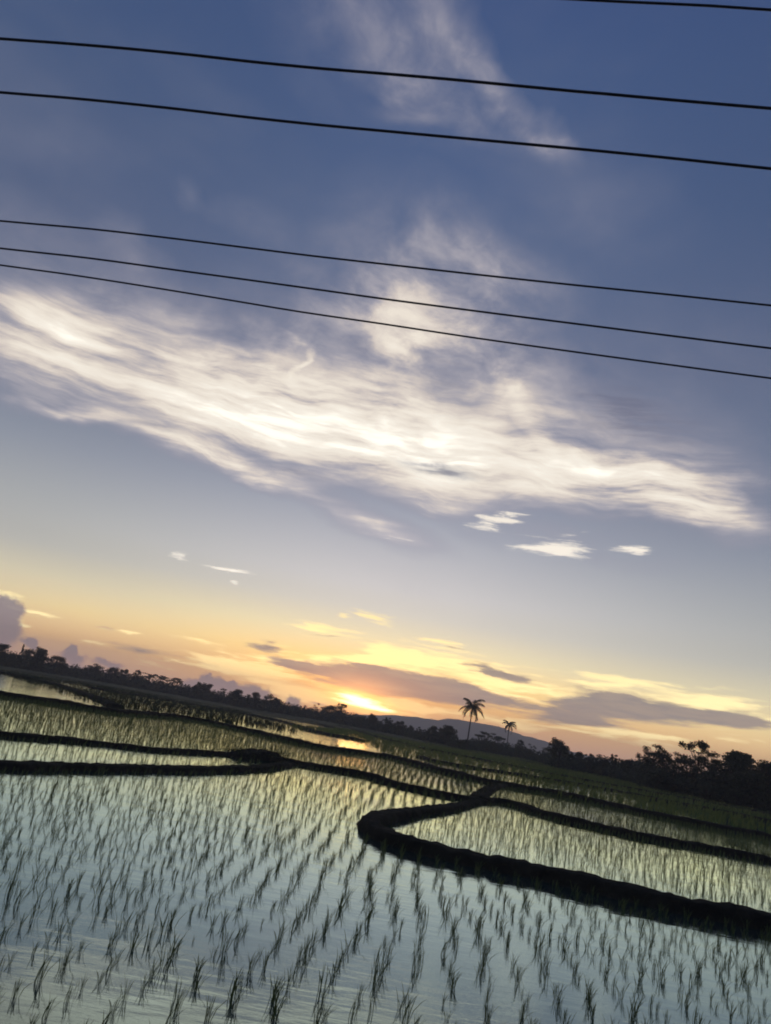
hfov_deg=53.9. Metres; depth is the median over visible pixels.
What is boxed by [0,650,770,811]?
undergrowth
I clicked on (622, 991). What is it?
rice plant
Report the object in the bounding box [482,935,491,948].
rice plant
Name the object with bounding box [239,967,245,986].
rice plant
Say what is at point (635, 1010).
rice plant
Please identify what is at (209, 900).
rice plant
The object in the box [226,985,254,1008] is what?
rice plant
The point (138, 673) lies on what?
tree
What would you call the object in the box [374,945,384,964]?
rice plant
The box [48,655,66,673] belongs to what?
tree
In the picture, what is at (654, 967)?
rice plant
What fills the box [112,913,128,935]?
rice plant
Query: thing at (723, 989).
rice plant
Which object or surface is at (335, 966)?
rice plant
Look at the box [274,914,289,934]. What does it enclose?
rice plant
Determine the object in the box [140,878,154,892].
rice plant
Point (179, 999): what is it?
rice plant
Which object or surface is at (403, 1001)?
rice plant
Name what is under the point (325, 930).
rice plant
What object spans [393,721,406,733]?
tree
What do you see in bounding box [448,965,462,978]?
rice plant
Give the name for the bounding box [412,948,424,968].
rice plant
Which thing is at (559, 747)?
tree
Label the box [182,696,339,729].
earth bank
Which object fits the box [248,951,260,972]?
rice plant
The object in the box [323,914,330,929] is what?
rice plant
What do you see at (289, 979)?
rice plant
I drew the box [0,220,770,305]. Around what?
power line
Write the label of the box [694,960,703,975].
rice plant
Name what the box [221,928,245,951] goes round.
rice plant
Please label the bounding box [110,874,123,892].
rice plant
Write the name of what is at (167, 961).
rice plant
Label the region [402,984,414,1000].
rice plant
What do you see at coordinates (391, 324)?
power line
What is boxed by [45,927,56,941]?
rice plant
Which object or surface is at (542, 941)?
rice plant
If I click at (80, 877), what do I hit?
rice plant
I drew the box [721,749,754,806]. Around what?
tree
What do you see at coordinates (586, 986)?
rice plant
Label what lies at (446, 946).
rice plant
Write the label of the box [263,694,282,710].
tree
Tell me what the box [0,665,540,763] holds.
ground
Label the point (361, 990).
rice plant
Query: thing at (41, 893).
rice plant
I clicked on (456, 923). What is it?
rice plant
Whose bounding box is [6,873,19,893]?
rice plant
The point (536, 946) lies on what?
rice plant
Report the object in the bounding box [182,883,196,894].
rice plant
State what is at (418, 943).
rice plant
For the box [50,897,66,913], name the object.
rice plant
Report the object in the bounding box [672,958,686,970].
rice plant
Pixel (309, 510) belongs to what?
sky
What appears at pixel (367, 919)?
rice plant
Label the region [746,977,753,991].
rice plant
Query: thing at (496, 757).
rice field
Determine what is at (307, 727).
bank grass
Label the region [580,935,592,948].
rice plant
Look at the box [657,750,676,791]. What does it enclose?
tree
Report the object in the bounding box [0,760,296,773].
earth bank
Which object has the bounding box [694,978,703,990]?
rice plant
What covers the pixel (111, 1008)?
rice plant
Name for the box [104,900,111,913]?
rice plant
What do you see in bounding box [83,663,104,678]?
tree
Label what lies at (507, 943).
rice plant
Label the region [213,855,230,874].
rice plant
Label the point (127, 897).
rice plant
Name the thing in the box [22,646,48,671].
tree
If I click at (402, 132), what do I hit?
power line
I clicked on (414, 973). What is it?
rice plant
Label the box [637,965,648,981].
rice plant
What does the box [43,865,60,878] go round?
rice plant
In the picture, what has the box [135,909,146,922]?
rice plant
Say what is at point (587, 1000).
rice plant
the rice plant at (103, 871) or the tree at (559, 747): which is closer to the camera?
the rice plant at (103, 871)
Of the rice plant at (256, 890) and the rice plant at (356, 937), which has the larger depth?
the rice plant at (256, 890)
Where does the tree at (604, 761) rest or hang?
on the ground at (180, 698)
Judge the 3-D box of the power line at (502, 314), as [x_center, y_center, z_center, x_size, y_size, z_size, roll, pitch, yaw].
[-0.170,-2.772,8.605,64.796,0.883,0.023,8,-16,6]
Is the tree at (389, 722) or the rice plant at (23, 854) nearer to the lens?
the rice plant at (23, 854)
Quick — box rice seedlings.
[0,693,770,1023]
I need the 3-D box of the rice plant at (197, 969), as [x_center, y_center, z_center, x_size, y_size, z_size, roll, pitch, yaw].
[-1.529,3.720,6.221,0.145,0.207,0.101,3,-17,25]
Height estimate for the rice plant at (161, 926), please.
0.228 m
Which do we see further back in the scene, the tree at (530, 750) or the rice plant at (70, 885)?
the tree at (530, 750)
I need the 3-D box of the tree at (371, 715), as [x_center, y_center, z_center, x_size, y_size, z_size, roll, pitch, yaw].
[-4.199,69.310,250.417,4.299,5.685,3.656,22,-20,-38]
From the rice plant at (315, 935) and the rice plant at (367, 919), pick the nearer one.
the rice plant at (315, 935)
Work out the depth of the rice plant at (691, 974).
8.60 m
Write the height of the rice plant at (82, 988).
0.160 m
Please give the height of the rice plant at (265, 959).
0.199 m
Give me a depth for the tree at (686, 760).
105.61 m
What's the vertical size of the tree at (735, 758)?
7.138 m
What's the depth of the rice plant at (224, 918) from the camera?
7.77 m
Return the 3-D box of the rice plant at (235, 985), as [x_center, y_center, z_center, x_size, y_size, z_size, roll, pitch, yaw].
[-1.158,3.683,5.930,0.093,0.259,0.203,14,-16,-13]
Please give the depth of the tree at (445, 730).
195.40 m
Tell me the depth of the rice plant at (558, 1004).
6.98 m
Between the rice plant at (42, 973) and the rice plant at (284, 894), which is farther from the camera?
the rice plant at (284, 894)
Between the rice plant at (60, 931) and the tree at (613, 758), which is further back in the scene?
the tree at (613, 758)
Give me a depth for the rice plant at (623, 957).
8.96 m
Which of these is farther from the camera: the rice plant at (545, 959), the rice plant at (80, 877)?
the rice plant at (545, 959)
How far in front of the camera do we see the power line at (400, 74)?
9.34 m
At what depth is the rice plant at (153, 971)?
6.05 m
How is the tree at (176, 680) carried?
on the ground at (180, 698)
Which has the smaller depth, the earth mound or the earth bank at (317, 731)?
the earth mound
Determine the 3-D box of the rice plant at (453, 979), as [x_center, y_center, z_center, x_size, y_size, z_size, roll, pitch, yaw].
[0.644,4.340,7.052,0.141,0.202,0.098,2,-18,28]
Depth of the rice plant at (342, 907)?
9.02 m
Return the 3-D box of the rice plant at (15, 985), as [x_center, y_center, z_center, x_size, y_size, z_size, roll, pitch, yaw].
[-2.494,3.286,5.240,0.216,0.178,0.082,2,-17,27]
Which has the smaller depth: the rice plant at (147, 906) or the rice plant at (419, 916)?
the rice plant at (147, 906)
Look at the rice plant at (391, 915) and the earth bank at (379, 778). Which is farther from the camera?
the earth bank at (379, 778)
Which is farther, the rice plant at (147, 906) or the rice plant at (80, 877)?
the rice plant at (80, 877)
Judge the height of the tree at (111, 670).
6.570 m
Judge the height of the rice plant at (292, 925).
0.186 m
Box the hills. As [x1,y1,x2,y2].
[350,715,626,765]
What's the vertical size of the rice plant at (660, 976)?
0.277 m
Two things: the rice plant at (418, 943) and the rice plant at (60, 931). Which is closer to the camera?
the rice plant at (60, 931)
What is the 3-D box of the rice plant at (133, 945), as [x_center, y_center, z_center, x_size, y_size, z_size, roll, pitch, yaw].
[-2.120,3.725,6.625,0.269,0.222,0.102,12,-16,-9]
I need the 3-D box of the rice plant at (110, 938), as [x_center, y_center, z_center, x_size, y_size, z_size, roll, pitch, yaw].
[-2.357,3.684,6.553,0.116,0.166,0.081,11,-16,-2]
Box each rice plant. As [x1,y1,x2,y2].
[3,919,19,936]
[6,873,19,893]
[7,951,20,963]
[12,977,30,996]
[14,881,31,905]
[19,847,27,859]
[19,914,26,927]
[30,900,42,919]
[32,866,47,883]
[34,950,65,981]
[35,884,53,899]
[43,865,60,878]
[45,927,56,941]
[49,876,59,895]
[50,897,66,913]
[54,849,67,861]
[57,918,70,934]
[58,952,79,969]
[61,861,74,875]
[64,890,74,905]
[64,975,80,1001]
[65,878,77,891]
[65,943,85,961]
[67,912,79,928]
[76,871,85,885]
[78,939,91,951]
[78,970,87,989]
[92,877,117,897]
[96,966,112,983]
[99,864,112,877]
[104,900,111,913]
[106,956,124,972]
[108,930,119,946]
[108,993,124,1012]
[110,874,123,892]
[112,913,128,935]
[120,979,133,1001]
[123,884,134,902]
[123,908,135,927]
[124,865,134,882]
[130,928,151,948]
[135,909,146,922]
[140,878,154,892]
[140,974,154,990]
[142,899,150,915]
[146,921,155,941]
[149,956,165,976]
[150,877,163,888]
[155,892,167,908]
[157,943,187,969]
[160,913,170,934]
[167,908,186,927]
[169,928,187,955]
[173,975,188,996]
[174,986,189,1011]
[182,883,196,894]
[189,852,199,867]
[193,955,207,976]
[193,968,216,989]
[205,890,217,908]
[206,873,217,886]
[210,915,222,927]
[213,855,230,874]
[219,947,228,968]
[221,909,237,925]
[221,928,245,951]
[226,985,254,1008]
[229,967,242,998]
[234,926,251,943]
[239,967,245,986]
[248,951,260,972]
[253,882,261,896]
[263,948,272,967]
[269,939,290,950]
[269,976,287,1001]
[270,975,289,995]
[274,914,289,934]
[274,927,288,943]
[280,886,288,902]
[284,963,297,985]
[289,917,298,931]
[293,954,308,974]
[295,909,302,923]
[298,942,311,956]
[302,944,318,967]
[304,933,321,951]
[307,891,320,907]
[311,927,322,942]
[318,963,339,991]
[321,918,334,934]
[321,984,330,1003]
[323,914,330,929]
[325,905,336,923]
[328,964,342,981]
[333,957,341,973]
[336,898,348,913]
[337,948,352,963]
[338,896,352,907]
[344,930,357,949]
[353,926,372,942]
[357,982,371,996]
[365,906,377,923]
[369,887,378,899]
[371,955,391,980]
[373,977,390,991]
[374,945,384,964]
[378,952,393,974]
[386,942,393,956]
[389,909,399,918]
[396,990,408,1009]
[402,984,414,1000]
[412,937,424,949]
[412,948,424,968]
[413,968,420,981]
[416,907,423,922]
[418,946,431,964]
[423,902,433,920]
[441,938,452,953]
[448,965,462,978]
[449,913,461,930]
[450,969,461,988]
[474,919,482,935]
[474,962,494,977]
[477,914,485,932]
[479,942,500,962]
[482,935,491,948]
[484,985,495,1004]
[504,933,512,947]
[510,952,519,968]
[515,964,525,983]
[530,938,543,953]
[533,931,562,949]
[542,945,550,962]
[543,969,549,982]
[551,980,570,999]
[555,989,563,1010]
[560,937,571,948]
[561,941,573,955]
[571,961,579,974]
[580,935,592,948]
[584,975,593,993]
[585,984,598,1006]
[608,944,617,957]
[616,981,631,999]
[617,949,628,964]
[629,990,644,1016]
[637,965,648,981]
[640,950,653,964]
[652,957,659,971]
[655,957,667,979]
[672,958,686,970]
[676,987,699,1003]
[689,968,696,985]
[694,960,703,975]
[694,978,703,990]
[720,973,735,990]
[736,994,748,1009]
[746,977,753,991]
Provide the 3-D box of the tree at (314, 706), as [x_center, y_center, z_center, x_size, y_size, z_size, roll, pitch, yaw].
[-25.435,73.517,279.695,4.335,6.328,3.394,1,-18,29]
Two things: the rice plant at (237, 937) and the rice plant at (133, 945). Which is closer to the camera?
the rice plant at (133, 945)
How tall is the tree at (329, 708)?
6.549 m
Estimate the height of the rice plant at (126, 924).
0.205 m
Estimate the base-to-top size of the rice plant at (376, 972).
0.219 m
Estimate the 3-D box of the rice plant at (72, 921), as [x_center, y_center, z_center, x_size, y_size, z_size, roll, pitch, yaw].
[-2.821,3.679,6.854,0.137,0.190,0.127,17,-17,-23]
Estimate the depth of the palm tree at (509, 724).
242.06 m
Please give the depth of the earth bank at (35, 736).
25.43 m
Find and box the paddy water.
[0,670,770,1023]
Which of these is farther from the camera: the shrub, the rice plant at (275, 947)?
the shrub
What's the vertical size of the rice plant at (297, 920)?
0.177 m
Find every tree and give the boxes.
[0,643,11,665]
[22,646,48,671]
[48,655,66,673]
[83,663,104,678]
[105,667,119,682]
[116,669,131,684]
[131,670,140,687]
[139,672,155,689]
[151,674,169,691]
[164,678,182,694]
[191,682,201,698]
[198,682,213,700]
[228,689,244,704]
[245,692,260,707]
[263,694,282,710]
[312,703,322,717]
[322,705,336,721]
[334,703,346,724]
[367,713,378,729]
[382,717,392,731]
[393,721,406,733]
[406,725,413,731]
[425,725,437,741]
[438,725,457,744]
[459,698,485,749]
[475,731,496,752]
[490,736,505,754]
[502,720,516,741]
[514,739,524,757]
[524,744,536,759]
[546,737,573,766]
[574,751,583,764]
[584,753,593,764]
[589,754,609,774]
[607,754,620,777]
[619,759,641,780]
[635,744,672,786]
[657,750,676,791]
[665,751,688,790]
[676,740,717,795]
[692,752,725,789]
[697,751,755,803]
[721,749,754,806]
[724,759,770,811]
[746,762,770,812]
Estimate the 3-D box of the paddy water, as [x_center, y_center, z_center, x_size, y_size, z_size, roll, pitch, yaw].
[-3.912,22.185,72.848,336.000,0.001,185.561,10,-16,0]
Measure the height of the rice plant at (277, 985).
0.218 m
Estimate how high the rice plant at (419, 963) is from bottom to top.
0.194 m
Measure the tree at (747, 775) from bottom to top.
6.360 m
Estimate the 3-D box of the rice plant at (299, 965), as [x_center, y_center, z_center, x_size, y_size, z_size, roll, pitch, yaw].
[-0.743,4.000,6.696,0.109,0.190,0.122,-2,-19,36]
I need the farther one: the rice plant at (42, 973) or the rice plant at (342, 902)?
the rice plant at (342, 902)
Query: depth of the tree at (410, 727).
230.41 m
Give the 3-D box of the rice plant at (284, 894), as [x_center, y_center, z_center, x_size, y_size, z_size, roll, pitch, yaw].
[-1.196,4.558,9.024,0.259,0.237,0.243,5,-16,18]
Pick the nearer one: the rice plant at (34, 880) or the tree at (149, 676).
the rice plant at (34, 880)
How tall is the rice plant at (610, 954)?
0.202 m
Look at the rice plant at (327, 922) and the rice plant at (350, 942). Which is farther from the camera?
the rice plant at (327, 922)
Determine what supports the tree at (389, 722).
on the ground at (180, 698)
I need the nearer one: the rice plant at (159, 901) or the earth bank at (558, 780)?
the rice plant at (159, 901)
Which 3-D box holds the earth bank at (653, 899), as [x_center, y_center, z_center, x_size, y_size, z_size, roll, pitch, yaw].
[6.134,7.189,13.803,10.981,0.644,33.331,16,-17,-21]
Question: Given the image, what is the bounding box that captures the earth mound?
[228,748,285,760]
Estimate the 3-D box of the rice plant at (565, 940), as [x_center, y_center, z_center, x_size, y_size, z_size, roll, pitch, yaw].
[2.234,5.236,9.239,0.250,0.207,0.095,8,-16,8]
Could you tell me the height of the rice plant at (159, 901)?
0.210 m
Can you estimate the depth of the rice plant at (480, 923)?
9.35 m
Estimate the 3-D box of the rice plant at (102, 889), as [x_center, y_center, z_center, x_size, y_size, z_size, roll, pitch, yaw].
[-2.908,3.944,7.949,0.265,0.258,0.282,-1,-19,34]
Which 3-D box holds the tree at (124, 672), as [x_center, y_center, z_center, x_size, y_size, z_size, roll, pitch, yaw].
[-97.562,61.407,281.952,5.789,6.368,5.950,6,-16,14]
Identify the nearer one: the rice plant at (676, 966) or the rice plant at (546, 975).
the rice plant at (546, 975)
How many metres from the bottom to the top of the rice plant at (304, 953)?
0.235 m
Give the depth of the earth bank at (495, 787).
35.78 m
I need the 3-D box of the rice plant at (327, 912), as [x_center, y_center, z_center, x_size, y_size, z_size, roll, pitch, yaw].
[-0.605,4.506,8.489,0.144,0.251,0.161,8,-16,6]
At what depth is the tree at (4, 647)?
219.32 m
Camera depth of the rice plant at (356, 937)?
7.94 m
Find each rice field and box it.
[1,669,366,749]
[285,724,770,833]
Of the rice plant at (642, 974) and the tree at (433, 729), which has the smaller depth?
the rice plant at (642, 974)
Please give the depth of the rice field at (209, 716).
94.22 m
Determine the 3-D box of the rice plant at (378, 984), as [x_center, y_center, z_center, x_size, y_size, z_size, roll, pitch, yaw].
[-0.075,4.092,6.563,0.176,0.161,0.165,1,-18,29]
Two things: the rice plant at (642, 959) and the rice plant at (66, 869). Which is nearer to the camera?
the rice plant at (66, 869)
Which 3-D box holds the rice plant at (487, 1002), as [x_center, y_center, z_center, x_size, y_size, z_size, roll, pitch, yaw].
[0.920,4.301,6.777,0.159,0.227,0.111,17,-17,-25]
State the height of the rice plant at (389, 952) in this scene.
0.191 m
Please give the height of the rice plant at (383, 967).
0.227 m
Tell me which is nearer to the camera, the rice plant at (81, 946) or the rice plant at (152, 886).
the rice plant at (81, 946)
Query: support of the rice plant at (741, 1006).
on the paddy water
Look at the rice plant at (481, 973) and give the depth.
7.51 m
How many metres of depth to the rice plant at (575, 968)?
8.18 m
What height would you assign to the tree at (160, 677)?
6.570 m
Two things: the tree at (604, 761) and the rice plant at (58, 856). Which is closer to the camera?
the rice plant at (58, 856)
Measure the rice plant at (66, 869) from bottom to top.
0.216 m
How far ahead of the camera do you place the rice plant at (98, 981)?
5.74 m
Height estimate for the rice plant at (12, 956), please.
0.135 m
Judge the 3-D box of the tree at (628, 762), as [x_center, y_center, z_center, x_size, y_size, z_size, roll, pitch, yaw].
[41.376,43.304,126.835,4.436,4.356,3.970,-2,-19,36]
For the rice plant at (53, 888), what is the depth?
7.72 m
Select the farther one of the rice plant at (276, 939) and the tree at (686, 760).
the tree at (686, 760)
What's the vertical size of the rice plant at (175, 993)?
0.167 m
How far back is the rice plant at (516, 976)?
7.53 m
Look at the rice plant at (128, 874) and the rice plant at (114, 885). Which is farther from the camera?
the rice plant at (128, 874)
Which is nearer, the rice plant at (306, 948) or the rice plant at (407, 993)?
the rice plant at (407, 993)
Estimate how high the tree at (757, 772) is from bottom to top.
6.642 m
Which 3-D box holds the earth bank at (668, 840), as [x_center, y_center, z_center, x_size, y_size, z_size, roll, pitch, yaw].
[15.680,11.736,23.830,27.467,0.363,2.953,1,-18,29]
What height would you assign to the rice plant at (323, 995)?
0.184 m
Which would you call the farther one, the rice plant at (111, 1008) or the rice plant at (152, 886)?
the rice plant at (152, 886)
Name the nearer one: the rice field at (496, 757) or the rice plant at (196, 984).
the rice plant at (196, 984)
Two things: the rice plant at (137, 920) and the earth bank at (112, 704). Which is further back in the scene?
the earth bank at (112, 704)
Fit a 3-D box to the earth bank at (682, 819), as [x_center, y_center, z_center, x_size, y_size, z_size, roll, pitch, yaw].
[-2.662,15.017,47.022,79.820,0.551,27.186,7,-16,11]
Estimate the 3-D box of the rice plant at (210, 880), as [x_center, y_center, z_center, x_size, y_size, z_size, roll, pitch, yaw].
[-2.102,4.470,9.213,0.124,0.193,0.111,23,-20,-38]
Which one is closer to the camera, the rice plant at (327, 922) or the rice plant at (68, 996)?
the rice plant at (68, 996)
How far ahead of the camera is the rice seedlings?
19.78 m
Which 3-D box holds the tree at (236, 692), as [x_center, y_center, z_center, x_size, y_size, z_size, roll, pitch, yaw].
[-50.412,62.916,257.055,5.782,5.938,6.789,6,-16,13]
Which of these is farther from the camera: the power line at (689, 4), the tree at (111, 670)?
the tree at (111, 670)
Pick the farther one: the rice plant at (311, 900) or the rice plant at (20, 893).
the rice plant at (311, 900)
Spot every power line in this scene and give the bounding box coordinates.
[0,37,770,109]
[0,91,770,169]
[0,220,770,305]
[0,247,770,348]
[0,264,770,378]
[569,0,770,10]
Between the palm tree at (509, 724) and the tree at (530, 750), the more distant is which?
the palm tree at (509, 724)
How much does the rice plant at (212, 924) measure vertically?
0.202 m
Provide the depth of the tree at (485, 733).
199.75 m
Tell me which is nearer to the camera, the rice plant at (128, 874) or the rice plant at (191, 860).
the rice plant at (128, 874)
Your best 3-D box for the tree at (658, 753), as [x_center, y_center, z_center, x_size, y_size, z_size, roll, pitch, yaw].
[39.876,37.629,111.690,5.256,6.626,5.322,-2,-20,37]
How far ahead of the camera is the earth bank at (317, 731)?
125.13 m
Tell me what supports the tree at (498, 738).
on the ground at (180, 698)
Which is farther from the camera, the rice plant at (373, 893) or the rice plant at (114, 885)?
the rice plant at (373, 893)
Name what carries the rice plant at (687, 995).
on the paddy water
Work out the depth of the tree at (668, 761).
108.18 m
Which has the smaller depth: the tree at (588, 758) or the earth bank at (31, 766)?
the earth bank at (31, 766)
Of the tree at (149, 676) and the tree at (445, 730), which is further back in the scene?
the tree at (149, 676)
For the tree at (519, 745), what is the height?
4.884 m
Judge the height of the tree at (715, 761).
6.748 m
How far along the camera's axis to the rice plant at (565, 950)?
8.95 m
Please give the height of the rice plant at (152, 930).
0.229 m
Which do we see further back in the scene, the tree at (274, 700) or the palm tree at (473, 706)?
the tree at (274, 700)
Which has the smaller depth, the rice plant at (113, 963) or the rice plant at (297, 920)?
the rice plant at (113, 963)
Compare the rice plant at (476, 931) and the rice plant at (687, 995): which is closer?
the rice plant at (687, 995)
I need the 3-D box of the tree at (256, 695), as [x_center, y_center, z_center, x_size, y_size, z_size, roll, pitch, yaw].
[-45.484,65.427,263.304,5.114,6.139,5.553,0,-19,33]
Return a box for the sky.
[0,0,770,772]
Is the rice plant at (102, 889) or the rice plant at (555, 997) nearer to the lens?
the rice plant at (555, 997)
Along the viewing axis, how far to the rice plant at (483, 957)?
8.02 m
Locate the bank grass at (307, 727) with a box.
[0,672,770,929]
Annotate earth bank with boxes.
[0,671,124,708]
[0,690,770,838]
[0,731,229,755]
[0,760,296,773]
[88,686,364,741]
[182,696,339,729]
[266,756,494,802]
[337,725,770,814]
[357,799,770,931]
[416,755,770,821]
[470,783,508,796]
[480,797,770,862]
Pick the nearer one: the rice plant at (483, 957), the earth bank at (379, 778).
the rice plant at (483, 957)
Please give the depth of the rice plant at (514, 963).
8.03 m
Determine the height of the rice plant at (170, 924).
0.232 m
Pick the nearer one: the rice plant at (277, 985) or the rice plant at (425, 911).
the rice plant at (277, 985)
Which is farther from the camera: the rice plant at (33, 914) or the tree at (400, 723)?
the tree at (400, 723)
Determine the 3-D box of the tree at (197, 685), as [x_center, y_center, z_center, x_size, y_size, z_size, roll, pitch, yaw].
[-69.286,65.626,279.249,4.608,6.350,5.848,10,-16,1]
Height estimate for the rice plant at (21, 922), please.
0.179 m
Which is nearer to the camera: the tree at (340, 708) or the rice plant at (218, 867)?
the rice plant at (218, 867)
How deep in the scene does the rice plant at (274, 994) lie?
5.97 m
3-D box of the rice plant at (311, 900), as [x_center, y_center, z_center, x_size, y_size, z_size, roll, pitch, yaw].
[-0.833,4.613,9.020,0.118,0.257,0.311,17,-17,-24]
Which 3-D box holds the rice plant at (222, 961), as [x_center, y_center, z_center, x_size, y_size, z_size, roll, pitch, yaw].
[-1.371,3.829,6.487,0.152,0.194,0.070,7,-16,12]
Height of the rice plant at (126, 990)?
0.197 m
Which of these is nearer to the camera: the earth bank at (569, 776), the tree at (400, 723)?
the earth bank at (569, 776)
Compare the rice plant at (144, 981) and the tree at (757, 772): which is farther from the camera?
the tree at (757, 772)
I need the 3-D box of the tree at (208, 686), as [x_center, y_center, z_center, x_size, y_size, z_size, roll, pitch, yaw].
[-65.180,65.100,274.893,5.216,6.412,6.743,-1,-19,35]
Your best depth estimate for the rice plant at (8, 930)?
6.36 m
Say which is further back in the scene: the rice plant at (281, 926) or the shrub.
the shrub
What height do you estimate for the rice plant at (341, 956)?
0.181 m
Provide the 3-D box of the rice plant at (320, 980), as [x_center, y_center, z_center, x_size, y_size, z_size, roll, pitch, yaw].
[-0.465,3.948,6.407,0.352,0.240,0.192,77,-68,-73]
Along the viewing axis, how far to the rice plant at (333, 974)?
6.66 m
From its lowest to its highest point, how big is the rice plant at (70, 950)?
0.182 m
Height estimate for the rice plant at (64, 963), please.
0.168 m
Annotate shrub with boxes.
[452,740,465,747]
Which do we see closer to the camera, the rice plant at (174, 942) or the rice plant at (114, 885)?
the rice plant at (174, 942)
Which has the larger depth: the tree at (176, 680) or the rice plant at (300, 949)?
the tree at (176, 680)
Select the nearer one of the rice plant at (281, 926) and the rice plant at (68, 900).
the rice plant at (68, 900)
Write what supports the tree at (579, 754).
on the ground at (180, 698)

